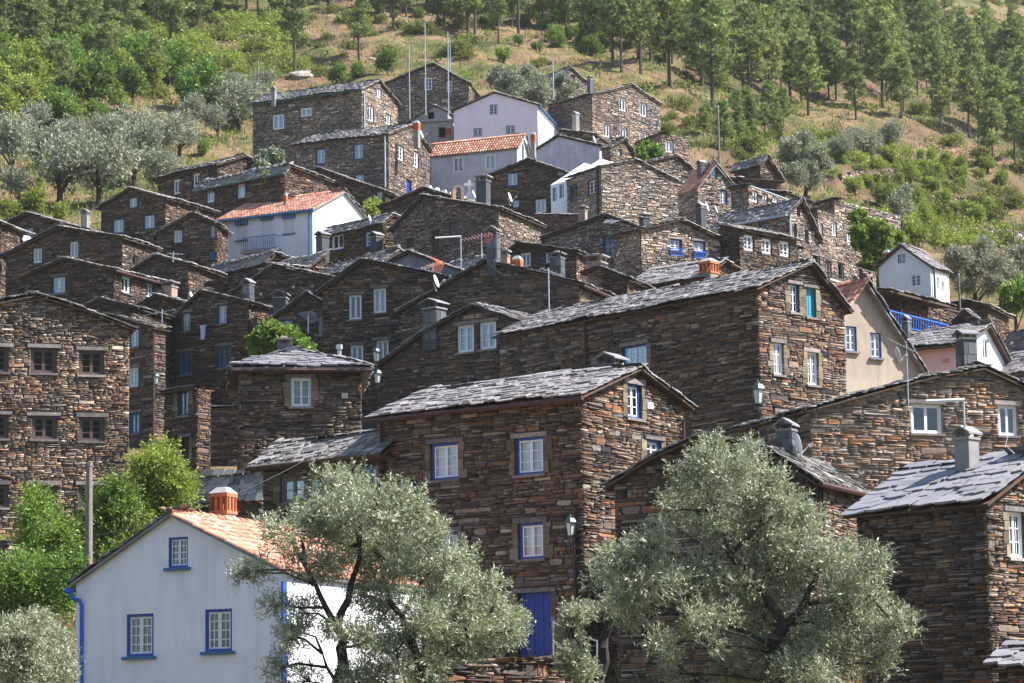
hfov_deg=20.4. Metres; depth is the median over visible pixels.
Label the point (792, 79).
pine tree
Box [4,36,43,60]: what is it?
leafy tree
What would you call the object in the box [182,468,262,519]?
slate shed
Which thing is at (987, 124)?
pine tree
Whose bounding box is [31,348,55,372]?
window
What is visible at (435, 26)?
scrub bush
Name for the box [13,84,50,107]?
leafy tree
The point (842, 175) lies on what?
dry stone wall
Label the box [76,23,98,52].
leafy tree
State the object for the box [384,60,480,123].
schist house
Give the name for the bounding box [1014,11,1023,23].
scrub bush
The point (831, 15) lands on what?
pine tree
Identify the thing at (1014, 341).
schist house
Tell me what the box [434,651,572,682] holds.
dry stone wall
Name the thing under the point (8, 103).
leafy tree
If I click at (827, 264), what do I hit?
window
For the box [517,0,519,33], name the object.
tall pine tree
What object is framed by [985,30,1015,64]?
pine tree
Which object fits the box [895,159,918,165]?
scrub bush
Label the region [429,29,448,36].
scrub bush
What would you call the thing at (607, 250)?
window
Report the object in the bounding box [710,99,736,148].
pine tree
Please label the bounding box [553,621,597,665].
handrail
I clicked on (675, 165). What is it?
schist house
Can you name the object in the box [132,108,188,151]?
olive tree
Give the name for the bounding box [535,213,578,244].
masonry wall house
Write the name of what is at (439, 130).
terrace building
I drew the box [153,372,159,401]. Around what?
street lantern
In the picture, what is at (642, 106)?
window
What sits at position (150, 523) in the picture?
cable
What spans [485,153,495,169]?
window
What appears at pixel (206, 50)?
leafy tree
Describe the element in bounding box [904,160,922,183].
leafy tree
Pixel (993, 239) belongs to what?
broom bush
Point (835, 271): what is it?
schist house
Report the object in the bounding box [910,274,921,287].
window
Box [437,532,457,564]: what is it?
window
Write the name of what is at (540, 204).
window
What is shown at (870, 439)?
schist house
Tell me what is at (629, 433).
cable
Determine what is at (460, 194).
bell turret
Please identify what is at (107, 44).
pine tree
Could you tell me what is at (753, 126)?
pine tree
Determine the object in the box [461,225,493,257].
tv aerial
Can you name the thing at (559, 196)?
white house
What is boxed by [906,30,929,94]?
pine tree
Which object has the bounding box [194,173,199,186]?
window
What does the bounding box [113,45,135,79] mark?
leafy tree
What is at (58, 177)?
olive tree
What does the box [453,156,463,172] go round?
window
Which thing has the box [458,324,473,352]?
window
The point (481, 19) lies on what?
leafy tree
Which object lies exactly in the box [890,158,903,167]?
broom bush
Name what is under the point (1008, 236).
scrub bush
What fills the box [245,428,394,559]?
house
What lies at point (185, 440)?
door
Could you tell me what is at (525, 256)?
window
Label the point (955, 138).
scrub bush
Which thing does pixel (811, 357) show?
window
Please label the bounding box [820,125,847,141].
scrub bush
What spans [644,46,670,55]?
scrub bush
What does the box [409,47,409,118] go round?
mast
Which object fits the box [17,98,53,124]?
olive tree
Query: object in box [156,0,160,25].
pine tree
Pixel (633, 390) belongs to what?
window
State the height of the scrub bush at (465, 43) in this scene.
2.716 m
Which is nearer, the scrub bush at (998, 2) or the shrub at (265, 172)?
the shrub at (265, 172)
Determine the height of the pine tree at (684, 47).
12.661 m
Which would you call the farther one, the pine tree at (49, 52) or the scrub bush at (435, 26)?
the scrub bush at (435, 26)
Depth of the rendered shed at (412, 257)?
144.95 m
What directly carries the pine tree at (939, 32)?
on the ground at (606, 70)
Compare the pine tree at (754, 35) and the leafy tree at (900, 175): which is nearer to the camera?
the leafy tree at (900, 175)
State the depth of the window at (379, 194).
191.87 m
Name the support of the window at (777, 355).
in the schist house at (713, 348)
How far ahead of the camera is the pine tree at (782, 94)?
280.39 m
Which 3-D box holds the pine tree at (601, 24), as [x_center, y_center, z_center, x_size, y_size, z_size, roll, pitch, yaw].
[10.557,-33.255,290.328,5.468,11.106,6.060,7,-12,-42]
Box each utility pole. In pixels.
[84,461,92,568]
[717,106,720,165]
[958,273,960,310]
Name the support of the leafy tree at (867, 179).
on the ground at (606, 70)
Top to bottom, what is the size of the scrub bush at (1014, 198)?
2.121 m
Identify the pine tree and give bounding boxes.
[0,0,26,30]
[0,0,29,35]
[18,0,58,41]
[27,22,49,50]
[42,39,66,85]
[46,0,82,40]
[47,40,79,86]
[57,0,103,34]
[72,34,82,48]
[81,0,109,22]
[89,0,109,26]
[90,22,123,67]
[95,8,129,49]
[97,0,146,32]
[99,42,114,73]
[142,0,161,15]
[144,35,170,89]
[146,0,195,38]
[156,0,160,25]
[166,5,187,37]
[184,0,213,27]
[210,0,222,17]
[270,0,312,71]
[342,0,374,60]
[374,0,415,28]
[421,0,446,25]
[438,1,451,20]
[442,0,487,36]
[469,0,487,34]
[483,0,508,43]
[502,0,523,28]
[503,0,538,27]
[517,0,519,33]
[528,0,530,20]
[530,0,550,27]
[541,0,577,36]
[565,0,590,28]
[566,0,574,27]
[571,0,583,27]
[578,0,601,35]
[581,0,637,65]
[585,4,610,51]
[597,0,641,72]
[607,0,656,74]
[625,6,648,58]
[637,0,670,61]
[638,0,687,85]
[663,1,690,62]
[665,13,684,63]
[674,0,729,85]
[676,0,748,107]
[685,3,731,67]
[695,106,711,135]
[699,101,713,120]
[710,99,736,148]
[719,0,733,47]
[723,0,777,93]
[725,2,765,93]
[728,88,747,118]
[732,105,748,148]
[737,84,753,105]
[742,93,763,125]
[745,118,760,141]
[746,2,789,103]
[754,0,790,73]
[757,79,780,117]
[757,102,771,131]
[767,107,783,127]
[769,37,786,86]
[769,115,786,145]
[771,13,813,100]
[771,101,784,122]
[772,86,796,124]
[774,0,810,23]
[781,40,820,101]
[784,6,818,76]
[785,35,828,115]
[793,0,817,34]
[808,10,836,64]
[813,0,835,11]
[813,35,843,99]
[815,0,843,35]
[820,0,868,52]
[823,39,846,100]
[839,41,869,104]
[842,58,871,119]
[848,0,874,74]
[850,4,905,107]
[858,0,902,93]
[862,0,916,81]
[866,25,912,101]
[880,52,921,118]
[897,0,942,76]
[901,51,916,111]
[906,0,951,40]
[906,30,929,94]
[914,28,951,108]
[926,70,955,133]
[927,30,948,72]
[934,25,954,61]
[937,41,960,109]
[938,0,950,15]
[939,13,956,41]
[945,22,956,42]
[949,65,988,138]
[952,15,974,45]
[953,18,986,80]
[955,6,967,19]
[964,50,997,125]
[969,97,1004,158]
[970,7,1000,66]
[970,65,1010,142]
[977,59,993,85]
[978,0,991,12]
[985,14,1023,62]
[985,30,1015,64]
[993,48,1013,68]
[995,48,1023,123]
[995,94,1023,160]
[1000,49,1023,132]
[1004,6,1015,18]
[1011,111,1023,157]
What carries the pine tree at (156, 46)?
on the ground at (606, 70)
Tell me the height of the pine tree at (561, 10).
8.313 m
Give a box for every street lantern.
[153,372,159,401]
[372,346,380,387]
[373,367,381,404]
[565,514,575,559]
[751,380,764,423]
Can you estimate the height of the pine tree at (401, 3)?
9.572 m
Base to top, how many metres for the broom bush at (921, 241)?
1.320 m
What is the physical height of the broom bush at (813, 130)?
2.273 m
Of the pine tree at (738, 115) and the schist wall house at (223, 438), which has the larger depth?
the pine tree at (738, 115)
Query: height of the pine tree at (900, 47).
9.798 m
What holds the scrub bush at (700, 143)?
on the ground at (606, 70)
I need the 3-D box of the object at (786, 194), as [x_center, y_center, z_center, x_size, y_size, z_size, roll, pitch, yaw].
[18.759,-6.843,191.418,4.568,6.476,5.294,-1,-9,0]
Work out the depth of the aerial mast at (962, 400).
70.51 m
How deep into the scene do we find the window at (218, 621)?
74.73 m
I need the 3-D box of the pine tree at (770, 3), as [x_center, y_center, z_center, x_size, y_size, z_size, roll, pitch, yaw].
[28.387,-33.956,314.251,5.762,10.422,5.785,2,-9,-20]
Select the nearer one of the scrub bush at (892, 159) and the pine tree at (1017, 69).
the scrub bush at (892, 159)
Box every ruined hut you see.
[728,153,785,189]
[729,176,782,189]
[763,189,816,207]
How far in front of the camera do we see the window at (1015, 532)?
69.10 m
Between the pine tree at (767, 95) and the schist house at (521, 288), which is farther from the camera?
the pine tree at (767, 95)
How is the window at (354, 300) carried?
in the schist house at (363, 296)
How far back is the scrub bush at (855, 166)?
261.12 m
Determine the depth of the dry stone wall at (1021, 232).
246.22 m
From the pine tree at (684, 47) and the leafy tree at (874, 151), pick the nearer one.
the leafy tree at (874, 151)
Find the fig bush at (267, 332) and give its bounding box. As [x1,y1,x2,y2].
[244,317,317,356]
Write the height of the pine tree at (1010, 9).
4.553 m
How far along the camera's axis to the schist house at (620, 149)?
210.09 m
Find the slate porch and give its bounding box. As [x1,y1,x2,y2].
[983,640,1023,682]
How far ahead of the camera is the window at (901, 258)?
159.47 m
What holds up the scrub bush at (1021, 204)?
on the ground at (606, 70)
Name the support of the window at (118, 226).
in the schist house at (133, 212)
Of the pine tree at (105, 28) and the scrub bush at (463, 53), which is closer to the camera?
the pine tree at (105, 28)
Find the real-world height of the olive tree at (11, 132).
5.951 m
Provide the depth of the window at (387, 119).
225.19 m
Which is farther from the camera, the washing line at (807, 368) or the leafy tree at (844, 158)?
the leafy tree at (844, 158)
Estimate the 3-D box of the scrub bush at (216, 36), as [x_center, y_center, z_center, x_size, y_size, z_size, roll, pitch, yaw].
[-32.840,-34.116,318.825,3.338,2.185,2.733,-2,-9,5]
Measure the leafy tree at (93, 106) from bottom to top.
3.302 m
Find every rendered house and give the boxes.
[429,132,535,201]
[451,90,559,150]
[530,132,603,171]
[833,273,929,399]
[908,319,1011,371]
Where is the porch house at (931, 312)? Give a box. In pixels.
[876,287,959,338]
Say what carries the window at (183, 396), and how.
in the schist house at (187, 415)
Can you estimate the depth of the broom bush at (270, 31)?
317.78 m
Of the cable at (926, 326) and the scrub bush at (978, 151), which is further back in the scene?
the scrub bush at (978, 151)
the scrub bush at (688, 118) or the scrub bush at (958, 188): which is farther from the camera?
the scrub bush at (958, 188)
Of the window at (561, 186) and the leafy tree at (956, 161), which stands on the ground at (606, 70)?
the leafy tree at (956, 161)
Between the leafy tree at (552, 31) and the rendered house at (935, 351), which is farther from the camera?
the leafy tree at (552, 31)
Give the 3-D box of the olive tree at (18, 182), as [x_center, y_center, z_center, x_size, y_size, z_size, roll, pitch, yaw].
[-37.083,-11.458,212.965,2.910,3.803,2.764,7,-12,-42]
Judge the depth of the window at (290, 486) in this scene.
87.97 m
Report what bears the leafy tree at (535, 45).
on the ground at (606, 70)
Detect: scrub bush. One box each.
[144,80,173,98]
[154,11,168,21]
[156,71,178,84]
[183,19,206,28]
[193,27,212,32]
[202,12,218,21]
[202,28,214,37]
[205,55,227,69]
[208,29,225,40]
[213,7,228,14]
[216,17,243,27]
[242,31,268,51]
[246,51,267,67]
[263,34,292,48]
[267,54,289,62]
[271,57,304,72]
[290,30,313,47]
[304,63,329,76]
[305,11,316,19]
[312,40,325,47]
[317,31,336,38]
[324,3,340,13]
[328,7,362,23]
[335,37,368,49]
[345,12,373,24]
[348,3,370,14]
[367,29,379,35]
[370,12,388,22]
[372,42,400,53]
[387,19,405,29]
[402,17,429,34]
[414,19,438,35]
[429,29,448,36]
[430,48,448,57]
[442,35,475,53]
[444,40,469,54]
[447,11,477,30]
[453,46,476,59]
[457,30,487,43]
[529,56,551,67]
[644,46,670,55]
[646,53,666,63]
[660,114,670,120]
[660,119,677,131]
[662,95,695,114]
[666,110,679,118]
[680,114,697,124]
[686,116,715,131]
[690,141,697,147]
[696,139,709,147]
[704,73,732,88]
[708,127,741,139]
[712,138,733,151]
[731,146,746,158]
[733,130,770,152]
[740,152,752,159]
[761,127,777,142]
[773,145,800,158]
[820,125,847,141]
[847,162,870,170]
[856,150,873,160]
[867,159,876,168]
[871,169,902,190]
[876,191,920,208]
[888,156,905,163]
[893,165,915,183]
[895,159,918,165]
[904,223,933,241]
[905,99,930,114]
[915,211,931,225]
[916,167,944,181]
[920,187,935,203]
[920,221,945,244]
[927,199,955,223]
[940,132,967,147]
[940,180,959,189]
[942,9,957,17]
[943,164,957,178]
[943,182,965,195]
[950,4,968,12]
[952,236,963,245]
[962,189,993,205]
[967,144,994,158]
[969,7,979,13]
[970,12,1000,28]
[974,179,995,187]
[982,184,1008,197]
[983,203,1013,219]
[989,0,1005,7]
[990,217,1003,224]
[991,227,1023,246]
[994,197,1013,208]
[998,145,1022,158]
[1001,0,1021,8]
[1003,183,1021,199]
[1006,1,1018,10]
[1006,191,1023,208]
[1008,158,1023,172]
[1008,200,1023,208]
[1011,222,1023,230]
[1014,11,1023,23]
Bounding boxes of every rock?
[235,32,269,39]
[289,69,313,78]
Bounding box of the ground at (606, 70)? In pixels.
[0,0,1023,682]
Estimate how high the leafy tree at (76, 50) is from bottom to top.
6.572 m
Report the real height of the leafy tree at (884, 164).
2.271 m
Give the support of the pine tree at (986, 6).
on the ground at (606, 70)
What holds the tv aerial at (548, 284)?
attached to the schist house at (713, 348)
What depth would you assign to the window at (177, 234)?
169.24 m
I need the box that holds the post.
[1013,223,1014,242]
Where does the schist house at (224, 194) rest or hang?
on the ground at (606, 70)
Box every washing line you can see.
[769,364,842,378]
[770,367,840,380]
[771,362,845,376]
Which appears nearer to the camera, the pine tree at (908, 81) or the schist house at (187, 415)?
the schist house at (187, 415)
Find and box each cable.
[22,460,304,550]
[33,239,120,249]
[582,430,677,436]
[892,313,953,345]
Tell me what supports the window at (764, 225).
in the schist house at (793, 216)
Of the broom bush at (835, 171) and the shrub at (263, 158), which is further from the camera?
the broom bush at (835, 171)
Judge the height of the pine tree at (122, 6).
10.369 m
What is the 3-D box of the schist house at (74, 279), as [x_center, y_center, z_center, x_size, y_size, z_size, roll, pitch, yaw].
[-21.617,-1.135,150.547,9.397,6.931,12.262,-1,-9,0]
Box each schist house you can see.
[0,220,35,297]
[0,223,162,295]
[0,291,136,539]
[6,208,96,243]
[17,256,179,304]
[82,294,175,387]
[93,186,220,245]
[102,312,171,447]
[135,290,186,317]
[151,208,232,267]
[152,153,253,203]
[155,384,213,475]
[169,278,272,404]
[192,161,334,220]
[205,248,331,298]
[209,248,293,277]
[225,336,373,469]
[227,262,337,307]
[248,79,401,162]
[260,287,322,352]
[288,120,432,195]
[310,166,398,216]
[313,211,400,262]
[315,252,450,429]
[319,247,404,274]
[363,352,697,663]
[372,244,400,253]
[372,298,535,427]
[375,185,473,214]
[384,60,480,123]
[387,174,546,263]
[393,225,617,341]
[448,249,501,268]
[487,156,569,221]
[489,258,854,437]
[507,239,591,281]
[538,204,638,268]
[545,75,661,147]
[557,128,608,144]
[563,157,679,223]
[579,253,655,295]
[599,136,636,161]
[599,417,869,682]
[608,212,727,279]
[634,132,690,163]
[634,256,746,287]
[644,153,694,216]
[677,159,734,233]
[694,202,802,270]
[710,196,824,254]
[720,245,876,286]
[725,183,787,210]
[728,329,1023,491]
[809,207,862,265]
[839,425,1023,682]
[1001,350,1023,378]
[1002,329,1023,352]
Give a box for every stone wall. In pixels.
[0,533,102,604]
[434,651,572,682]
[725,159,780,168]
[811,197,901,250]
[837,168,895,187]
[926,224,1023,239]
[927,194,1023,204]
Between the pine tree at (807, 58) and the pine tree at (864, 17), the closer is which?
the pine tree at (807, 58)
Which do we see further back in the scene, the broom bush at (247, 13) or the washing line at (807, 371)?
the broom bush at (247, 13)
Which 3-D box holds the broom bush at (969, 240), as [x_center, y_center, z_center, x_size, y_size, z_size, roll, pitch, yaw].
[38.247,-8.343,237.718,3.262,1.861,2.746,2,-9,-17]
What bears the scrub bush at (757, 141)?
on the ground at (606, 70)
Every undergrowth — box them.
[0,4,1022,316]
[9,0,979,299]
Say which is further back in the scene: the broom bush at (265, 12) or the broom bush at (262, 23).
the broom bush at (265, 12)
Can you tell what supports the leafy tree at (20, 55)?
on the ground at (606, 70)
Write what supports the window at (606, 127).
in the schist house at (631, 112)
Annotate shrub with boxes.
[0,537,99,626]
[249,144,286,167]
[260,169,269,186]
[362,196,382,217]
[633,138,664,160]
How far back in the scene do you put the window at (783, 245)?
155.26 m
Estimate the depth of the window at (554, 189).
187.65 m
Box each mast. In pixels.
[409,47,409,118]
[424,23,426,115]
[435,236,461,267]
[446,31,449,113]
[926,398,965,427]
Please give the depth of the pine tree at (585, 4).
312.41 m
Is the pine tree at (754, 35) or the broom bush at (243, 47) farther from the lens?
the broom bush at (243, 47)
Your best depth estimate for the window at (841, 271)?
160.98 m
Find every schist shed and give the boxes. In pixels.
[128,251,227,299]
[950,297,1015,342]
[951,308,980,324]
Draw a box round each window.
[0,347,7,371]
[0,415,7,437]
[0,485,7,507]
[26,228,32,237]
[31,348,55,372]
[32,416,55,438]
[33,485,55,507]
[34,248,41,262]
[53,276,64,292]
[70,242,77,256]
[79,350,102,374]
[79,417,102,440]
[79,485,101,507]
[113,218,123,233]
[122,276,128,292]
[127,613,153,656]
[129,197,136,207]
[129,368,137,386]
[130,329,138,346]
[130,413,138,433]
[144,214,154,228]
[146,282,152,296]
[169,537,187,567]
[174,179,179,193]
[174,230,181,241]
[179,391,187,415]
[180,351,191,374]
[183,313,189,330]
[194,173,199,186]
[206,608,231,651]
[208,190,213,202]
[211,226,214,237]
[218,305,226,323]
[219,345,230,367]
[238,183,244,197]
[273,114,283,129]
[282,320,292,325]
[282,476,304,502]
[291,378,310,405]
[301,107,311,116]
[309,474,325,497]
[316,149,324,163]
[318,315,322,334]
[332,234,342,249]
[349,295,360,318]
[351,345,362,360]
[354,143,362,158]
[355,174,363,181]
[363,466,375,483]
[365,230,375,246]
[368,106,372,121]
[374,288,385,312]
[377,192,381,202]
[377,340,387,359]
[385,114,389,124]
[398,145,402,160]
[413,151,417,167]
[424,78,431,89]
[432,442,458,479]
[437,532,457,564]
[447,81,451,91]
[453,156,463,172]
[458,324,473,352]
[473,128,481,136]
[480,321,495,349]
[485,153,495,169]
[490,104,496,114]
[506,125,514,133]
[507,172,517,185]
[512,200,518,207]
[516,436,543,474]
[520,522,543,558]
[521,253,530,265]
[536,199,545,212]
[546,253,553,262]
[553,188,555,200]
[560,184,563,197]
[571,184,577,200]
[589,179,595,194]
[604,124,609,137]
[604,236,613,253]
[619,98,625,111]
[621,128,625,135]
[624,344,646,365]
[627,384,639,418]
[640,103,645,116]
[647,440,658,453]
[666,141,672,152]
[670,239,680,250]
[694,241,704,251]
[709,168,715,177]
[720,190,725,203]
[744,235,752,250]
[752,191,756,202]
[760,222,767,229]
[762,194,765,202]
[762,238,770,253]
[773,343,781,374]
[779,241,788,256]
[790,284,797,312]
[806,288,814,317]
[807,352,816,384]
[825,261,829,276]
[832,223,835,235]
[837,263,842,279]
[845,326,856,350]
[870,333,880,357]
[898,254,904,262]
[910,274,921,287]
[911,404,941,433]
[982,338,988,359]
[998,405,1016,435]
[1007,511,1022,557]
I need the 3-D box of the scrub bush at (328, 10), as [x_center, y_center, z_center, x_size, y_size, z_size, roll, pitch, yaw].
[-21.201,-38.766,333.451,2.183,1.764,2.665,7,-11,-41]
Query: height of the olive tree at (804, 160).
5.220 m
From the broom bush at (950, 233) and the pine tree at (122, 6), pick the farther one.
the pine tree at (122, 6)
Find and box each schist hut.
[33,118,73,145]
[545,65,586,104]
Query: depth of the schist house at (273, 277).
146.42 m
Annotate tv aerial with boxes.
[138,309,174,324]
[166,252,184,262]
[297,311,320,332]
[420,256,443,272]
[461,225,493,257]
[539,267,564,311]
[603,220,619,223]
[888,339,917,405]
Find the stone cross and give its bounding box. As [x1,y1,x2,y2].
[464,180,474,198]
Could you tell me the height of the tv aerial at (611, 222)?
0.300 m
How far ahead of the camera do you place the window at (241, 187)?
182.19 m
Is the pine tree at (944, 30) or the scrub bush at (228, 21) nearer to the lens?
the scrub bush at (228, 21)
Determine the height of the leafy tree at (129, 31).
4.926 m
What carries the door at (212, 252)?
in the schist house at (196, 236)
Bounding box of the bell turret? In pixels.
[451,185,463,199]
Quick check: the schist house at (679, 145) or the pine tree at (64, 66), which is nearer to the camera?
the schist house at (679, 145)
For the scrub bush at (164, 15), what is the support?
on the ground at (606, 70)
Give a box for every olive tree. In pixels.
[0,110,36,175]
[0,164,34,200]
[0,603,85,682]
[2,108,34,147]
[16,116,67,168]
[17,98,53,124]
[26,128,101,201]
[46,127,146,205]
[53,112,94,151]
[84,109,131,144]
[109,109,166,186]
[110,103,150,139]
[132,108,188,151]
[133,144,187,192]
[161,107,203,157]
[173,89,206,123]
[200,102,231,138]
[205,74,269,131]
[213,67,250,89]
[224,457,535,682]
[235,80,270,119]
[249,66,277,87]
[484,64,506,88]
[491,64,529,95]
[515,72,557,105]
[519,61,541,86]
[547,588,623,682]
[548,70,582,99]
[577,425,928,682]
[775,129,835,197]
[822,132,855,162]
[847,124,884,153]
[874,116,905,145]
[885,182,915,229]
[940,234,1022,300]
[999,239,1023,310]
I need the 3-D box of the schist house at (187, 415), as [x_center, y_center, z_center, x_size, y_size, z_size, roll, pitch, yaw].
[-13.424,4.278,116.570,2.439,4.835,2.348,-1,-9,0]
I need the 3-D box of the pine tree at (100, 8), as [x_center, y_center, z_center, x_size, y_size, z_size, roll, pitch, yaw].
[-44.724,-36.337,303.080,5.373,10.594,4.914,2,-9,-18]
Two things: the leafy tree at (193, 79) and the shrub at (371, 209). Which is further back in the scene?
the leafy tree at (193, 79)
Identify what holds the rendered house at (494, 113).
on the ground at (606, 70)
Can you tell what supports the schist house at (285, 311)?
on the ground at (606, 70)
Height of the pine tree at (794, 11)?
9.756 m
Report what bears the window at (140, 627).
in the white house at (158, 600)
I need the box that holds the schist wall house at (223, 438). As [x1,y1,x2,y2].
[210,404,237,465]
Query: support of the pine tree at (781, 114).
on the ground at (606, 70)
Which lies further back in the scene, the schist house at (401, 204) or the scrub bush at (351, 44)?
the scrub bush at (351, 44)
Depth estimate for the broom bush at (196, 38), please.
310.64 m
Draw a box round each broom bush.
[125,23,141,30]
[145,26,165,33]
[146,17,167,30]
[150,26,178,36]
[151,30,174,39]
[167,34,203,47]
[174,30,204,44]
[178,25,210,42]
[191,33,217,46]
[202,43,227,61]
[204,5,240,21]
[216,19,245,33]
[217,46,236,61]
[218,27,242,42]
[220,50,253,66]
[223,54,248,66]
[227,6,258,20]
[227,61,254,74]
[228,38,258,53]
[229,13,248,20]
[237,19,283,38]
[241,19,264,28]
[244,23,262,34]
[252,36,285,52]
[252,59,284,78]
[252,61,264,69]
[255,6,278,18]
[255,11,281,24]
[259,45,298,62]
[262,17,279,28]
[267,9,283,20]
[275,64,299,70]
[276,50,298,60]
[278,31,291,43]
[287,56,312,69]
[729,136,757,151]
[730,128,745,137]
[798,123,821,134]
[826,166,842,176]
[848,148,869,162]
[867,158,881,168]
[876,139,897,150]
[877,203,903,221]
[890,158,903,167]
[899,145,912,153]
[902,221,917,235]
[903,201,922,221]
[903,212,927,238]
[907,223,931,241]
[909,237,925,245]
[915,211,950,229]
[925,231,954,250]
[927,156,940,161]
[934,211,948,222]
[937,226,968,240]
[939,232,963,247]
[946,223,958,233]
[950,214,977,226]
[952,222,982,243]
[959,232,987,244]
[979,218,1012,229]
[979,229,1003,248]
[1000,222,1016,229]
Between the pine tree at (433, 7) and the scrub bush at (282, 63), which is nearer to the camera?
the scrub bush at (282, 63)
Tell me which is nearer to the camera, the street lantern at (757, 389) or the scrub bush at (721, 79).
the street lantern at (757, 389)
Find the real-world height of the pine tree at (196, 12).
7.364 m
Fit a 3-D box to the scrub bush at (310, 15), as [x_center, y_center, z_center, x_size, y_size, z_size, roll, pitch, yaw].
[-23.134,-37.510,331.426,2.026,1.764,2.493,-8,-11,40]
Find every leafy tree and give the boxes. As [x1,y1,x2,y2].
[0,30,22,52]
[0,42,17,72]
[0,57,15,87]
[0,82,26,120]
[0,197,22,219]
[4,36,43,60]
[5,77,46,114]
[7,53,25,69]
[7,54,44,84]
[8,72,47,112]
[8,477,84,579]
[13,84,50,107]
[17,56,54,92]
[18,20,56,42]
[19,184,47,213]
[35,39,51,59]
[35,174,45,187]
[43,88,87,121]
[44,31,91,82]
[47,82,82,107]
[50,17,85,42]
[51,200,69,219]
[55,18,82,45]
[63,48,124,103]
[70,462,159,561]
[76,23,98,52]
[83,97,110,128]
[109,87,129,109]
[111,58,151,104]
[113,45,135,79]
[115,32,170,74]
[115,429,207,524]
[123,27,134,39]
[130,10,152,29]
[131,29,163,48]
[134,1,150,12]
[134,49,165,89]
[151,7,164,20]
[158,37,201,86]
[173,52,227,117]
[176,35,198,66]
[193,44,214,66]
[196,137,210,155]
[213,0,223,10]
[240,109,246,120]
[257,8,264,15]
[267,0,287,9]
[325,61,348,82]
[349,60,366,78]
[371,0,386,13]
[373,46,398,74]
[390,9,399,17]
[411,6,425,17]
[435,17,446,25]
[470,5,483,14]
[478,16,488,23]
[490,15,503,29]
[494,45,512,63]
[512,33,523,46]
[520,12,530,26]
[530,40,544,49]
[531,9,538,19]
[533,13,551,27]
[544,24,566,41]
[548,32,567,47]
[564,24,579,38]
[571,27,592,42]
[575,22,595,31]
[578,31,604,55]
[591,27,607,41]
[597,38,610,51]
[832,148,852,165]
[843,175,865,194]
[843,205,909,286]
[861,173,873,184]
[865,145,877,154]
[871,178,897,199]
[872,156,890,168]
[873,190,886,205]
[878,143,899,163]
[892,171,904,182]
[895,163,908,174]
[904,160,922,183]
[909,184,927,204]
[911,158,928,173]
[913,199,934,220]
[915,148,926,159]
[924,176,943,191]
[926,146,937,159]
[927,159,945,175]
[933,186,954,203]
[939,150,953,167]
[948,200,961,213]
[952,174,968,190]
[953,164,970,177]
[954,153,968,166]
[955,157,968,168]
[960,199,977,215]
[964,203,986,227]
[972,166,986,179]
[974,154,981,164]
[977,154,997,173]
[982,196,995,211]
[993,167,1009,185]
[994,272,1023,330]
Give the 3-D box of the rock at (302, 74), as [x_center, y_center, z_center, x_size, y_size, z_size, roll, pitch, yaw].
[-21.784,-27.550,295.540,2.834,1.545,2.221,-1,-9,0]
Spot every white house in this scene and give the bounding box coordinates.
[64,487,427,682]
[215,187,367,259]
[551,159,612,212]
[872,242,953,301]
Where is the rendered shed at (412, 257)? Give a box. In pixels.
[385,247,463,275]
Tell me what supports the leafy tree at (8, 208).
on the ground at (606, 70)
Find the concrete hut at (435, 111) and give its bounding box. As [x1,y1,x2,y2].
[412,103,453,120]
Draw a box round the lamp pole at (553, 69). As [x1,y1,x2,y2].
[552,57,554,98]
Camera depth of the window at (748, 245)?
153.16 m
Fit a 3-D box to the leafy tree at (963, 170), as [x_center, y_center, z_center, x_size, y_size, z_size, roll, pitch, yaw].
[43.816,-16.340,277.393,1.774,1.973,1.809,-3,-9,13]
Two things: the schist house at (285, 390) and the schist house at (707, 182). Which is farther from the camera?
the schist house at (707, 182)
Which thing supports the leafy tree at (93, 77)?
on the ground at (606, 70)
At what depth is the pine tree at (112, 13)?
285.93 m
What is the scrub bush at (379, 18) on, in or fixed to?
on the ground at (606, 70)
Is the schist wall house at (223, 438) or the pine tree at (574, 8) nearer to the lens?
the schist wall house at (223, 438)
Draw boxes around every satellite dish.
[433,275,444,290]
[508,192,516,205]
[793,434,812,459]
[894,347,907,363]
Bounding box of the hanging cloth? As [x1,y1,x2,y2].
[197,324,207,339]
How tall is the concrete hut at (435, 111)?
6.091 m
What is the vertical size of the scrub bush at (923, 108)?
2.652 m
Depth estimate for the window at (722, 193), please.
190.84 m
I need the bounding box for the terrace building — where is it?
[415,119,453,184]
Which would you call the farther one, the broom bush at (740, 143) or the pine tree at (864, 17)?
the pine tree at (864, 17)
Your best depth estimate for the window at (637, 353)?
112.65 m
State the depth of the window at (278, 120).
224.59 m
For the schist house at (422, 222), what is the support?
on the ground at (606, 70)
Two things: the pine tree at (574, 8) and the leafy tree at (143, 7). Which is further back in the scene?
the leafy tree at (143, 7)
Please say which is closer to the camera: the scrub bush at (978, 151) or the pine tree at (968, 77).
the scrub bush at (978, 151)
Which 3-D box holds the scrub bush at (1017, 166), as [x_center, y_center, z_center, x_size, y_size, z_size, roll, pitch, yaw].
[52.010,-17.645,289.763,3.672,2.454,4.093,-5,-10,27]
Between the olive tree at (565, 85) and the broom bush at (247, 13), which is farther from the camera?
the broom bush at (247, 13)
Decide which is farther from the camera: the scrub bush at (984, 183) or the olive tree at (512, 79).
the scrub bush at (984, 183)
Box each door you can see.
[183,437,188,459]
[210,250,214,259]
[406,180,409,192]
[408,239,413,248]
[433,230,438,253]
[450,223,457,240]
[520,592,551,656]
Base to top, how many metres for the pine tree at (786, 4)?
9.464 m
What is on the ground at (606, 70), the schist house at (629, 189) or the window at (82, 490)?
the schist house at (629, 189)

